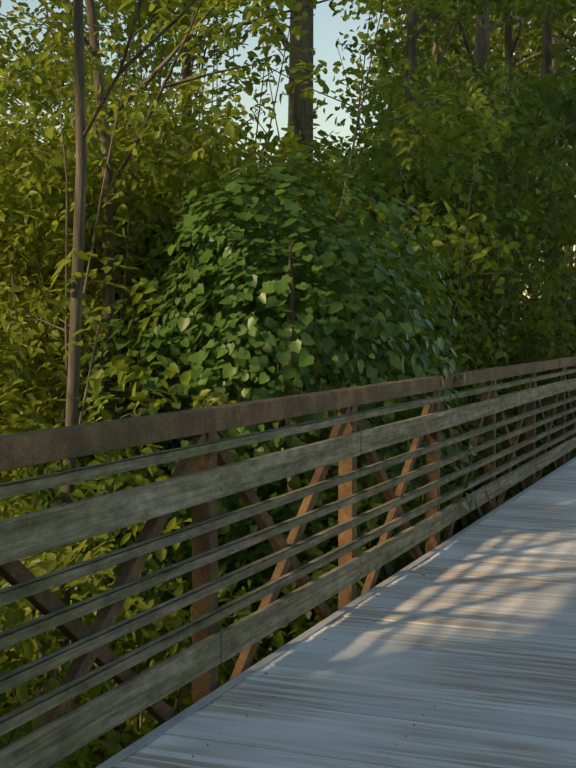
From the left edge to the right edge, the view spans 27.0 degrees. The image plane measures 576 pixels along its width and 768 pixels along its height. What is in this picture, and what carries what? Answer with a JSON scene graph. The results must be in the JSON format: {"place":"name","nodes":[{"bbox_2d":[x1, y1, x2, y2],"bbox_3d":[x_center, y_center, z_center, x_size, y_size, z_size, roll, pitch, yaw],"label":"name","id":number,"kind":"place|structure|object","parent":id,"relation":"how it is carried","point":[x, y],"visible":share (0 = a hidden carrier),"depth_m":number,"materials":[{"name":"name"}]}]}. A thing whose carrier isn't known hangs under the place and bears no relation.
{"place":"outdoors","nodes":[
{"label":"outdoors","id":0,"kind":"place"},
{"bbox_2d":[122,236,413,637],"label":"vine stems","id":1,"kind":"object","parent":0,"point":[290,316],"visible":0.15,"depth_m":10.82,"materials":[{"name":"brown plant"}]},
{"bbox_2d":[0,0,575,297],"label":"sky","id":2,"kind":"structure","parent":0,"point":[326,28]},
{"bbox_3d":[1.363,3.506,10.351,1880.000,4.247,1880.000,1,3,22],"label":"ground","id":3,"kind":"structure","parent":0,"visible":0},
{"bbox_2d":[9,123,490,684],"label":"ivy leaves","id":4,"kind":"object","parent":3,"relation":"on","point":[215,373],"visible":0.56,"depth_m":10.07,"materials":[{"name":"green plant"}]},
{"bbox_2d":[0,0,575,767],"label":"tree leaves","id":5,"kind":"object","parent":3,"relation":"on","point":[504,342],"visible":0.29,"depth_m":14.04,"materials":[{"name":"green plant"}]},
{"bbox_2d":[0,0,575,767],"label":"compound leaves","id":6,"kind":"object","parent":3,"relation":"on","point":[12,380],"visible":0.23,"depth_m":11.15,"materials":[{"name":"green plant"}]},
{"bbox_2d":[0,0,575,767],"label":"tree trunks","id":7,"kind":"object","parent":3,"relation":"on","point":[298,114],"visible":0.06,"depth_m":11.44,"materials":[{"name":"brown plant"}]},
{"bbox_2d":[9,0,575,546],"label":"tree leaves","id":8,"kind":"object","parent":3,"relation":"on","point":[531,40],"visible":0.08,"depth_m":37.76,"materials":[{"name":"green plant"}]},
{"bbox_3d":[3.163,3.133,10.454,4.450,3.510,48.596,1,3,22],"label":"abutment wall","id":9,"kind":"object","parent":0,"visible":0},
{"bbox_2d":[111,460,575,767],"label":"deck planks","id":10,"kind":"object","parent":9,"relation":"on","point":[362,695],"visible":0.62,"depth_m":6.07,"materials":[{"name":"grey wood"}]},
{"bbox_2d":[0,356,575,729],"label":"bridge truss","id":11,"kind":"object","parent":10,"relation":"on","point":[37,447],"visible":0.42,"depth_m":6.29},
{"bbox_2d":[0,378,575,767],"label":"railing boards","id":12,"kind":"object","parent":11,"relation":"attached to","point":[77,728],"visible":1,"depth_m":5.84,"materials":[{"name":"grey wood"}]},
{"bbox_2d":[0,368,575,735],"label":"railing slats","id":13,"kind":"object","parent":11,"relation":"attached to","point":[14,719],"visible":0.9,"depth_m":5.80,"materials":[{"name":"grey wood"}]},
{"bbox_2d":[95,457,575,767],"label":"deck edge angle","id":14,"kind":"object","parent":10,"relation":"on","point":[115,759],"visible":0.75,"depth_m":6.51,"materials":[{"name":"metal"}]},
{"bbox_2d":[176,382,568,767],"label":"screws","id":15,"kind":"object","parent":10,"relation":"on","point":[221,489],"visible":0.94,"depth_m":6.56,"materials":[{"name":"metal"}]}
]}

